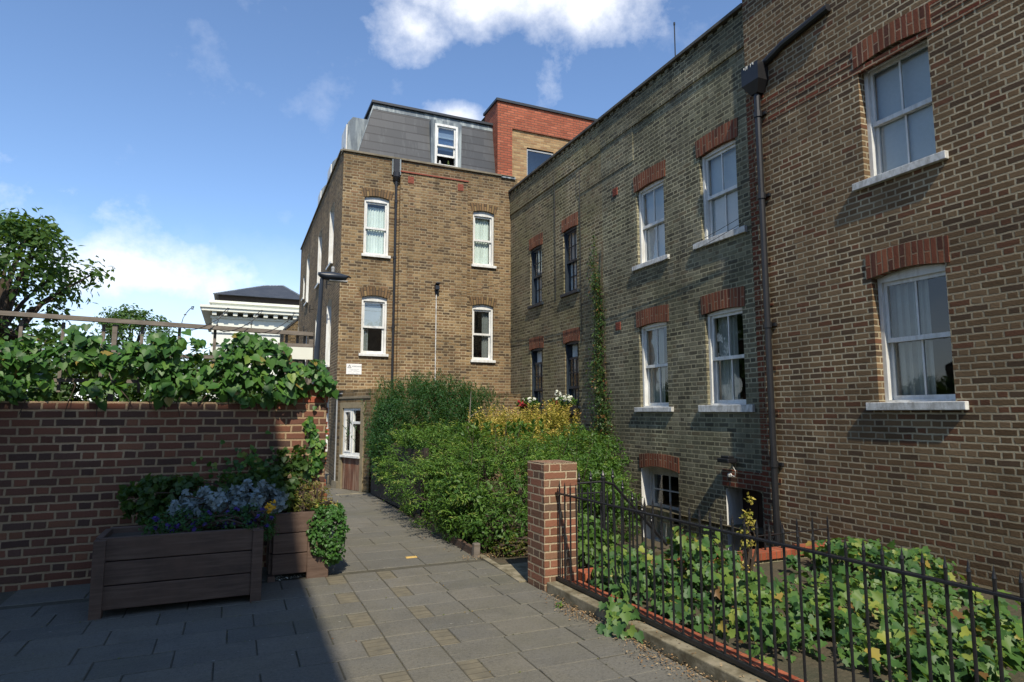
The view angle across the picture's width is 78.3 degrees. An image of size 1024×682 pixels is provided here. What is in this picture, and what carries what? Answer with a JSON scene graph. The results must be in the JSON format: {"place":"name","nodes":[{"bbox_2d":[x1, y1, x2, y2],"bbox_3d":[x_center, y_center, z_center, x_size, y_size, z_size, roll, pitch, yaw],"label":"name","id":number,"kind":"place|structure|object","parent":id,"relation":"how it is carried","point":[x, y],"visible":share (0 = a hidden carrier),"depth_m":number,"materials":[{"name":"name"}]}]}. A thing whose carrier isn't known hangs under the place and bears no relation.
{"place":"outdoors","nodes":[
{"label":"outdoors","id":0,"kind":"place"},
{"bbox_2d":[0,488,477,606],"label":"footpath","id":1,"kind":"structure","parent":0,"point":[385,551],"depth_m":7.37,"materials":[{"name":"grey stone"}]},
{"bbox_2d":[266,505,328,582],"bbox_3d":[-2.142,1.995,6.255,0.545,0.641,0.585,3,-7,-24],"label":"wooden planter","id":2,"kind":"object","parent":1,"relation":"on","point":[288,549],"visible":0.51,"depth_m":6.00,"materials":[{"name":"wood"}]},
{"bbox_2d":[283,471,332,512],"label":"bronze shrub","id":3,"kind":"object","parent":2,"relation":"in","point":[305,499],"visible":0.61,"depth_m":6.34,"materials":[{"name":"brown plant"}]},
{"bbox_2d":[313,499,338,510],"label":"lime plant","id":4,"kind":"object","parent":2,"relation":"in","point":[329,502],"visible":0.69,"depth_m":6.26,"materials":[{"name":"yellow plant"}]},
{"bbox_2d":[306,500,349,566],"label":"trailing ivy","id":5,"kind":"object","parent":2,"relation":"in","point":[333,554],"visible":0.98,"depth_m":6.05,"materials":[{"name":"green plant"}]},
{"bbox_2d":[312,266,350,383],"bbox_3d":[-3.344,0.745,11.517,0.667,4.311,0.250,3,-7,-24],"label":"street lamp","id":6,"kind":"object","parent":1,"relation":"on","point":[332,276],"visible":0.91,"depth_m":11.58,"materials":[{"name":"grey metal"}]},
{"bbox_2d":[472,542,479,557],"bbox_3d":[-0.397,2.311,6.924,0.082,0.165,0.075,3,-7,-24],"label":"stump post","id":7,"kind":"object","parent":1,"relation":"on","point":[476,549],"visible":0.81,"depth_m":6.89,"materials":[{"name":"brown wood"}]},
{"bbox_2d":[200,285,299,400],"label":"stucco building","id":8,"kind":"structure","parent":0,"point":[278,305],"depth_m":42.18,"materials":[{"name":"paint"}]},
{"bbox_2d":[0,493,710,681],"bbox_3d":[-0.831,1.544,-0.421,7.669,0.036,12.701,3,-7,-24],"label":"pavement","id":9,"kind":"structure","parent":0,"point":[50,650],"depth_m":4.40,"materials":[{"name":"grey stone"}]},
{"bbox_2d":[88,519,263,620],"bbox_3d":[-2.782,1.899,5.318,1.225,0.621,0.575,3,-7,-24],"label":"wooden planter","id":10,"kind":"object","parent":9,"relation":"on","point":[132,566],"visible":0.94,"depth_m":5.08,"materials":[{"name":"wood"}]},
{"bbox_2d":[138,503,279,540],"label":"pansy foliage","id":11,"kind":"object","parent":10,"relation":"in","point":[243,517],"visible":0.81,"depth_m":5.33,"materials":[{"name":"green plant"}]},
{"bbox_2d":[116,444,310,525],"bbox_3d":[-2.807,1.383,6.060,1.699,0.718,0.686,3,-7,-24],"label":"leafy plant","id":12,"kind":"object","parent":10,"relation":"in","point":[147,504],"visible":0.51,"depth_m":5.90,"materials":[{"name":"green plant"}]},
{"bbox_2d":[166,478,289,526],"bbox_3d":[-2.528,1.453,5.655,1.016,0.412,0.474,3,-7,-24],"label":"dusty miller","id":13,"kind":"object","parent":10,"relation":"on","point":[222,503],"visible":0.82,"depth_m":5.58,"materials":[{"name":"blue plant"}]},
{"bbox_2d":[24,500,681,677],"bbox_3d":[-4.037,2.346,6.682,7.213,0.037,11.679,3,-7,-24],"label":"joint moss","id":14,"kind":"object","parent":9,"relation":"on","point":[374,620],"visible":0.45,"depth_m":4.85,"materials":[{"name":"green plant"}]},
{"bbox_2d":[0,0,741,400],"label":"sky","id":15,"kind":"structure","parent":0,"point":[189,147],"materials":[{"name":"blue"}]},
{"bbox_2d":[501,561,599,581],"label":"gateway paving","id":16,"kind":"structure","parent":0,"point":[520,570],"depth_m":6.41,"materials":[{"name":"grey stone"}]},
{"bbox_2d":[324,480,1023,681],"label":"ground","id":17,"kind":"structure","parent":0,"point":[844,673],"depth_m":4.81,"materials":[{"name":"brown soil"}]},
{"bbox_2d":[0,207,114,358],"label":"broadleaf tree","id":18,"kind":"object","parent":17,"relation":"on","point":[14,230],"visible":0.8,"depth_m":15.72,"materials":[{"name":"green plant"}]},
{"bbox_2d":[91,303,189,388],"bbox_3d":[-17.731,1.588,29.537,4.578,6.714,4.595,-5,-8,38],"label":"broadleaf tree","id":19,"kind":"object","parent":17,"relation":"on","point":[126,313],"visible":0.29,"depth_m":29.22,"materials":[{"name":"green plant"}]},
{"bbox_2d":[0,342,290,402],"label":"garden shrub","id":20,"kind":"object","parent":17,"relation":"on","point":[67,388],"visible":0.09,"depth_m":7.53,"materials":[{"name":"green plant"}]},
{"bbox_2d":[0,310,312,401],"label":"timber trellis","id":21,"kind":"object","parent":17,"relation":"on","point":[179,326],"visible":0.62,"depth_m":6.60,"materials":[{"name":"wood"}]},
{"bbox_2d":[181,306,294,333],"bbox_3d":[-3.051,-0.229,7.053,1.173,0.291,0.208,3,-7,-24],"label":"barbed wire","id":22,"kind":"object","parent":21,"relation":"attached to","point":[224,312],"visible":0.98,"depth_m":6.98,"materials":[{"name":"black metal"}]},
{"bbox_2d":[291,347,312,359],"bbox_3d":[-2.441,0.141,7.207,0.300,0.140,0.015,3,-7,-24],"label":"blank board","id":23,"kind":"object","parent":21,"relation":"attached to","point":[303,353],"visible":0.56,"depth_m":7.21,"materials":[{"name":"beige paint"}]},
{"bbox_2d":[0,384,328,591],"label":"garden wall","id":24,"kind":"structure","parent":17,"relation":"on","point":[64,474],"depth_m":5.92,"materials":[{"name":"brown brick"}]},
{"bbox_2d":[0,323,338,416],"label":"wall ivy","id":25,"kind":"object","parent":24,"relation":"attached to","point":[167,380],"depth_m":6.22,"materials":[{"name":"green plant"}]},
{"bbox_2d":[191,406,328,490],"bbox_3d":[-2.593,1.189,6.450,1.374,1.053,0.159,3,-7,-24],"label":"creeping ivy","id":26,"kind":"object","parent":24,"relation":"attached to","point":[255,461],"visible":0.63,"depth_m":6.61,"materials":[{"name":"green plant"}]},
{"bbox_2d":[335,492,364,494],"bbox_3d":[-3.049,2.979,12.224,0.770,0.028,0.129,4,-7,-30],"label":"kerb strip","id":27,"kind":"object","parent":17,"relation":"on","point":[350,493],"visible":0.29,"depth_m":12.22,"materials":[{"name":"concrete"}]},
{"bbox_2d":[329,389,413,492],"bbox_3d":[-3.040,2.104,13.533,1.567,2.060,2.296,3,-7,-24],"label":"brick lobby","id":28,"kind":"object","parent":17,"relation":"on","point":[352,470],"visible":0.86,"depth_m":12.92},
{"bbox_2d":[334,393,342,480],"bbox_3d":[-3.648,2.068,13.188,0.206,1.956,0.032,-6,-9,44],"label":"conduit","id":29,"kind":"object","parent":28,"relation":"attached to","point":[336,439],"visible":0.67,"depth_m":13.24,"materials":[{"name":"grey plastic"}]},
{"bbox_2d":[339,408,360,458],"bbox_3d":[-3.284,1.885,12.905,0.120,1.005,0.740,7,-9,-45],"label":"window","id":30,"kind":"structure","parent":28,"relation":"in","point":[350,453],"depth_m":12.94,"materials":[{"name":"white paint"}]},
{"bbox_2d":[279,99,516,482],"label":"corner building","id":31,"kind":"structure","parent":17,"relation":"on","point":[453,238],"depth_m":15.79,"materials":[{"name":"brown brick"}]},
{"bbox_2d":[346,364,361,373],"bbox_3d":[-3.687,0.655,14.664,0.350,0.245,0.016,3,-7,-24],"label":"warning sign","id":32,"kind":"object","parent":31,"relation":"attached to","point":[353,368],"visible":1,"depth_m":14.66,"materials":[{"name":"white plastic"}]},
{"bbox_2d":[326,328,381,367],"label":"window","id":33,"kind":"structure","parent":31,"relation":"in","point":[374,335],"depth_m":15.99,"materials":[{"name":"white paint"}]},
{"bbox_2d":[326,206,384,270],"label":"window","id":34,"kind":"structure","parent":31,"relation":"in","point":[331,262],"depth_m":16.38,"materials":[{"name":"white paint"}]},
{"bbox_2d":[358,296,388,356],"bbox_3d":[-3.317,-0.361,15.043,0.700,1.480,0.286,3,-7,-24],"label":"window","id":35,"kind":"structure","parent":31,"relation":"in","point":[374,316],"depth_m":15.11,"materials":[{"name":"white paint"}]},
{"bbox_2d":[361,197,390,258],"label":"window","id":36,"kind":"structure","parent":31,"relation":"in","point":[376,220],"depth_m":15.40,"materials":[{"name":"white paint"}]},
{"bbox_2d":[391,159,400,387],"bbox_3d":[-2.844,-0.765,15.119,0.210,7.520,0.171,3,-7,-24],"label":"drainpipe","id":37,"kind":"object","parent":31,"relation":"attached to","point":[396,168],"visible":0.83,"depth_m":15.27,"materials":[{"name":"black metal"}]},
{"bbox_2d":[434,282,439,379],"bbox_3d":[-1.845,-0.057,15.377,0.110,2.771,0.174,3,-7,-24],"label":"pipe","id":38,"kind":"object","parent":31,"relation":"attached to","point":[436,287],"visible":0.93,"depth_m":15.48,"materials":[{"name":"grey metal"}]},
{"bbox_2d":[342,268,536,305],"bbox_3d":[-1.683,-1.283,14.821,4.556,0.927,0.009,0,-6,-2],"label":"telephone wire","id":39,"kind":"object","parent":31,"relation":"attached to","point":[446,297],"visible":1,"depth_m":14.79,"materials":[{"name":"black metal"}]},
{"bbox_2d":[470,304,495,362],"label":"window","id":40,"kind":"structure","parent":31,"relation":"in","point":[482,315],"depth_m":16.28,"materials":[{"name":"white paint"}]},
{"bbox_2d":[471,211,496,268],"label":"window","id":41,"kind":"structure","parent":31,"relation":"in","point":[483,222],"depth_m":16.52,"materials":[{"name":"white paint"}]},
{"bbox_2d":[481,97,595,182],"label":"orange brick block","id":42,"kind":"structure","parent":31,"relation":"on","point":[528,139],"depth_m":17.38,"materials":[{"name":"brick"}]},
{"bbox_2d":[527,149,552,174],"bbox_3d":[0.704,-4.865,17.715,1.200,1.050,0.470,3,-7,-24],"label":"window","id":43,"kind":"structure","parent":42,"relation":"in","point":[533,160],"depth_m":17.95,"materials":[{"name":"grey plastic"}]},
{"bbox_2d":[371,443,428,518],"bbox_3d":[-2.007,2.304,10.849,0.100,1.060,3.334,3,-7,-25],"label":"plank fence","id":44,"kind":"object","parent":17,"relation":"on","point":[382,488],"visible":0.48,"depth_m":10.25,"materials":[{"name":"wood"}]},
{"bbox_2d":[326,571,492,681],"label":"paver inserts","id":45,"kind":"object","parent":17,"relation":"on","point":[475,670],"visible":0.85,"depth_m":4.43,"materials":[{"name":"beige stone"}]},
{"bbox_2d":[342,369,520,497],"bbox_3d":[-1.609,1.773,12.079,3.480,2.494,1.803,3,-7,-24],"label":"conifer bush","id":46,"kind":"object","parent":17,"relation":"on","point":[388,413],"visible":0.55,"depth_m":11.75,"materials":[{"name":"green plant"}]},
{"bbox_2d":[468,396,482,427],"bbox_3d":[-0.668,1.326,11.631,0.316,0.781,0.025,2,-7,-19],"label":"bare cane","id":47,"kind":"object","parent":46,"relation":"in","point":[470,410],"visible":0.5,"depth_m":11.61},
{"bbox_2d":[415,515,471,555],"bbox_3d":[-0.907,2.469,8.079,0.050,0.110,2.460,3,-7,-23],"label":"edging board","id":48,"kind":"object","parent":17,"relation":"on","point":[463,545],"visible":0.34,"depth_m":7.51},
{"bbox_2d":[415,391,520,480],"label":"yard wall","id":49,"kind":"structure","parent":17,"relation":"on","point":[510,400],"depth_m":15.13,"materials":[{"name":"brown brick"}]},
{"bbox_2d":[414,466,527,557],"bbox_3d":[-0.661,2.064,7.991,0.860,0.970,2.616,4,-8,-34],"label":"privet bush","id":50,"kind":"object","parent":17,"relation":"on","point":[478,530],"visible":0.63,"depth_m":7.35,"materials":[{"name":"green plant"}]},
{"bbox_2d":[454,418,543,517],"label":"laurel bush","id":51,"kind":"object","parent":17,"relation":"on","point":[515,430],"visible":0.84,"depth_m":9.30,"materials":[{"name":"green plant"}]},
{"bbox_2d":[364,415,636,543],"bbox_3d":[-0.356,1.975,9.946,3.477,1.594,6.027,3,-7,-24],"label":"hedge","id":52,"kind":"object","parent":17,"relation":"on","point":[450,437],"visible":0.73,"depth_m":8.60,"materials":[{"name":"green plant"}]},
{"bbox_2d":[479,554,524,582],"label":"path kerb","id":53,"kind":"structure","parent":17,"relation":"on","point":[503,569],"depth_m":6.33,"materials":[{"name":"concrete"}]},
{"bbox_2d":[487,523,527,557],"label":"dry undergrowth","id":54,"kind":"object","parent":17,"relation":"on","point":[516,544],"visible":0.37,"depth_m":6.96,"materials":[{"name":"brown plant"}]},
{"bbox_2d":[468,398,581,505],"bbox_3d":[0.236,1.907,10.821,2.040,1.851,1.775,3,-7,-24],"label":"variegated bush","id":55,"kind":"object","parent":17,"relation":"on","point":[554,419],"visible":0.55,"depth_m":10.80,"materials":[{"name":"yellow plant"}]},
{"bbox_2d":[527,460,577,591],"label":"brick pillar","id":56,"kind":"structure","parent":17,"relation":"on","point":[545,477],"depth_m":5.73,"materials":[{"name":"red brick"}]},
{"bbox_2d":[508,119,605,478],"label":"brick house","id":57,"kind":"structure","parent":17,"relation":"on","point":[556,209],"depth_m":14.06,"materials":[{"name":"brick"}]},
{"bbox_2d":[515,396,541,413],"bbox_3d":[0.402,1.509,14.766,0.389,0.420,0.984,3,-7,-24],"label":"window box","id":58,"kind":"object","parent":57,"relation":"attached to","point":[521,404],"visible":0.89,"depth_m":14.61,"materials":[{"name":"plant"}]},
{"bbox_2d":[527,245,543,308],"bbox_3d":[0.629,-1.562,15.149,0.211,1.510,0.800,3,-7,-24],"label":"window","id":59,"kind":"structure","parent":57,"relation":"in","point":[536,252],"depth_m":15.33,"materials":[{"name":"black paint"}]},
{"bbox_2d":[532,348,543,408],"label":"window","id":60,"kind":"structure","parent":57,"relation":"in","point":[537,354],"depth_m":15.09,"materials":[{"name":"black glass"}]},
{"bbox_2d":[547,390,578,414],"bbox_3d":[1.092,1.283,13.237,0.374,0.526,0.958,3,-7,-24],"label":"window box","id":61,"kind":"object","parent":57,"relation":"attached to","point":[563,400],"visible":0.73,"depth_m":12.99,"materials":[{"name":"metal"}]},
{"bbox_2d":[560,226,579,297],"bbox_3d":[1.308,-1.736,13.611,0.211,1.510,0.780,3,-7,-24],"label":"window","id":62,"kind":"structure","parent":57,"relation":"in","point":[570,236],"depth_m":13.79,"materials":[{"name":"black paint"}]},
{"bbox_2d":[566,341,580,408],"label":"window","id":63,"kind":"structure","parent":57,"relation":"in","point":[572,348],"depth_m":13.52,"materials":[{"name":"black paint"}]},
{"bbox_2d":[380,504,759,681],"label":"leaf litter","id":64,"kind":"object","parent":17,"relation":"on","point":[573,609],"visible":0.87,"depth_m":4.20,"materials":[{"name":"brown plant"}]},
{"bbox_2d":[543,423,642,543],"bbox_3d":[1.158,1.966,9.279,1.300,1.461,3.699,0,-6,0],"label":"evergreen bush","id":65,"kind":"object","parent":17,"relation":"on","point":[596,443],"visible":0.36,"depth_m":8.81,"materials":[{"name":"green plant"}]},
{"bbox_2d":[584,232,616,459],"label":"wall creeper","id":66,"kind":"object","parent":17,"relation":"on","point":[602,404],"depth_m":12.16,"materials":[{"name":"green plant"}]},
{"bbox_2d":[578,513,632,587],"bbox_3d":[0.870,2.050,6.194,0.790,0.602,1.345,3,-7,-24],"label":"ivy mound","id":67,"kind":"object","parent":17,"relation":"on","point":[598,539],"visible":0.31,"depth_m":6.25,"materials":[{"name":"green plant"}]},
{"bbox_2d":[596,566,644,643],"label":"kerb vine","id":68,"kind":"object","parent":17,"relation":"on","point":[617,610],"visible":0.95,"depth_m":4.59,"materials":[{"name":"green plant"}]},
{"bbox_2d":[577,468,667,549],"bbox_3d":[1.035,2.425,7.030,1.731,1.960,0.067,3,-7,-24],"label":"step railing","id":69,"kind":"object","parent":17,"relation":"on","point":[602,481],"visible":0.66,"depth_m":7.15,"materials":[{"name":"black metal"}]},
{"bbox_2d":[547,581,770,681],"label":"kerb","id":70,"kind":"structure","parent":17,"relation":"on","point":[727,671],"depth_m":4.12,"materials":[{"name":"concrete"}]},
{"bbox_2d":[555,481,1023,681],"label":"iron railing","id":71,"kind":"object","parent":70,"relation":"on","point":[903,572],"visible":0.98,"depth_m":3.58,"materials":[{"name":"black metal"}]},
{"bbox_2d":[572,580,803,681],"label":"brick edging","id":72,"kind":"object","parent":17,"relation":"on","point":[770,669],"visible":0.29,"depth_m":4.16,"materials":[{"name":"red brick"}]},
{"bbox_2d":[578,540,830,582],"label":"garden wall","id":73,"kind":"structure","parent":17,"relation":"on","point":[777,553],"depth_m":6.74,"materials":[{"name":"red brick"}]},
{"bbox_2d":[746,516,828,550],"bbox_3d":[3.077,2.128,6.977,1.224,0.320,0.021,3,-7,-24],"label":"yard railing","id":74,"kind":"object","parent":73,"relation":"on","point":[780,533],"visible":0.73,"depth_m":6.96,"materials":[{"name":"black metal"}]},
{"bbox_2d":[737,492,755,574],"bbox_3d":[2.277,1.894,6.133,0.236,0.834,0.225,3,-7,-24],"label":"yellow flower spike","id":75,"kind":"object","parent":17,"relation":"on","point":[750,560],"visible":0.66,"depth_m":6.11,"materials":[{"name":"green plant"}]},
{"bbox_2d":[590,525,1023,681],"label":"garden vine","id":76,"kind":"object","parent":17,"relation":"on","point":[1012,638],"visible":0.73,"depth_m":4.63,"materials":[{"name":"green plant"}]},
{"bbox_2d":[742,0,1023,593],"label":"brick house","id":77,"kind":"structure","parent":17,"relation":"on","point":[893,144],"depth_m":6.88,"materials":[{"name":"brown brick"}]},
{"bbox_2d":[514,209,753,316],"bbox_3d":[1.655,-1.159,12.348,0.009,0.449,8.301,3,-7,-23],"label":"telephone wire","id":78,"kind":"object","parent":77,"relation":"attached to","point":[650,266],"visible":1,"depth_m":10.57,"materials":[{"name":"black metal"}]},
{"bbox_2d":[512,214,755,321],"bbox_3d":[1.660,-1.049,12.337,0.009,0.511,8.301,3,-7,-24],"label":"telephone wire","id":79,"kind":"object","parent":77,"relation":"attached to","point":[649,274],"visible":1,"depth_m":10.57,"materials":[{"name":"black metal"}]},
{"bbox_2d":[741,4,830,546],"bbox_3d":[3.534,-0.744,7.865,0.212,6.647,1.329,3,-7,-24],"label":"drainpipe","id":80,"kind":"object","parent":77,"relation":"attached to","point":[754,78],"visible":1,"depth_m":8.29,"materials":[{"name":"black metal"}]},
{"bbox_2d":[852,39,948,191],"bbox_3d":[4.247,-2.517,6.887,0.291,1.510,1.040,3,-7,-24],"label":"window","id":81,"kind":"structure","parent":77,"relation":"in","point":[898,96],"depth_m":6.97,"materials":[{"name":"white paint"}]},
{"bbox_2d":[866,264,968,409],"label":"window","id":82,"kind":"structure","parent":77,"relation":"in","point":[918,372],"depth_m":6.86,"materials":[{"name":"white paint"}]},
{"label":"yard floor","id":83,"kind":"structure","parent":0,"visible":0},
{"bbox_2d":[606,518,679,559],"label":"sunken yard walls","id":84,"kind":"structure","parent":83,"relation":"on","point":[657,553],"depth_m":7.29,"materials":[{"name":"brick"}]},
{"bbox_2d":[598,3,764,553],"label":"brick house","id":85,"kind":"structure","parent":83,"relation":"on","point":[680,343],"depth_m":10.05,"materials":[{"name":"brown brick"}]},
{"bbox_2d":[632,179,669,270],"bbox_3d":[2.475,-2.054,11.003,0.236,1.505,1.030,3,-7,-24],"label":"window","id":86,"kind":"structure","parent":85,"relation":"in","point":[651,199],"depth_m":11.16,"materials":[{"name":"white paint"}]},
{"bbox_2d":[634,322,673,411],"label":"window","id":87,"kind":"structure","parent":85,"relation":"in","point":[654,336],"depth_m":10.99,"materials":[{"name":"white paint"}]},
{"bbox_2d":[649,466,678,544],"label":"window","id":88,"kind":"structure","parent":85,"relation":"in","point":[664,486],"depth_m":10.87,"materials":[{"name":"white paint"}]},
{"bbox_2d":[673,22,675,55],"bbox_3d":[3.501,-5.513,13.315,0.095,2.650,0.044,0,-6,-2],"label":"roof aerial","id":89,"kind":"object","parent":85,"relation":"on","point":[674,39],"visible":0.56,"depth_m":13.41,"materials":[{"name":"grey metal"}]},
{"bbox_2d":[693,140,746,249],"bbox_3d":[3.156,-2.226,9.460,0.236,1.510,1.100,3,-7,-24],"label":"window","id":90,"kind":"structure","parent":85,"relation":"in","point":[720,196],"depth_m":9.58,"materials":[{"name":"white paint"}]},
{"bbox_2d":[698,307,754,411],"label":"window","id":91,"kind":"structure","parent":85,"relation":"in","point":[725,326],"depth_m":9.42,"materials":[{"name":"white paint"}]},
{"bbox_2d":[717,455,736,476],"bbox_3d":[3.045,1.771,8.847,0.204,0.310,0.224,3,-7,-24],"label":"security light","id":92,"kind":"object","parent":85,"relation":"attached to","point":[731,460],"visible":1,"depth_m":8.80,"materials":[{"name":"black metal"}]},
{"bbox_2d":[742,489,763,548],"bbox_3d":[3.491,3.029,8.717,0.050,1.980,0.680,3,-7,-24],"label":"door","id":93,"kind":"structure","parent":85,"relation":"in","point":[757,506],"depth_m":8.87,"materials":[{"name":"black paint"}]}
]}

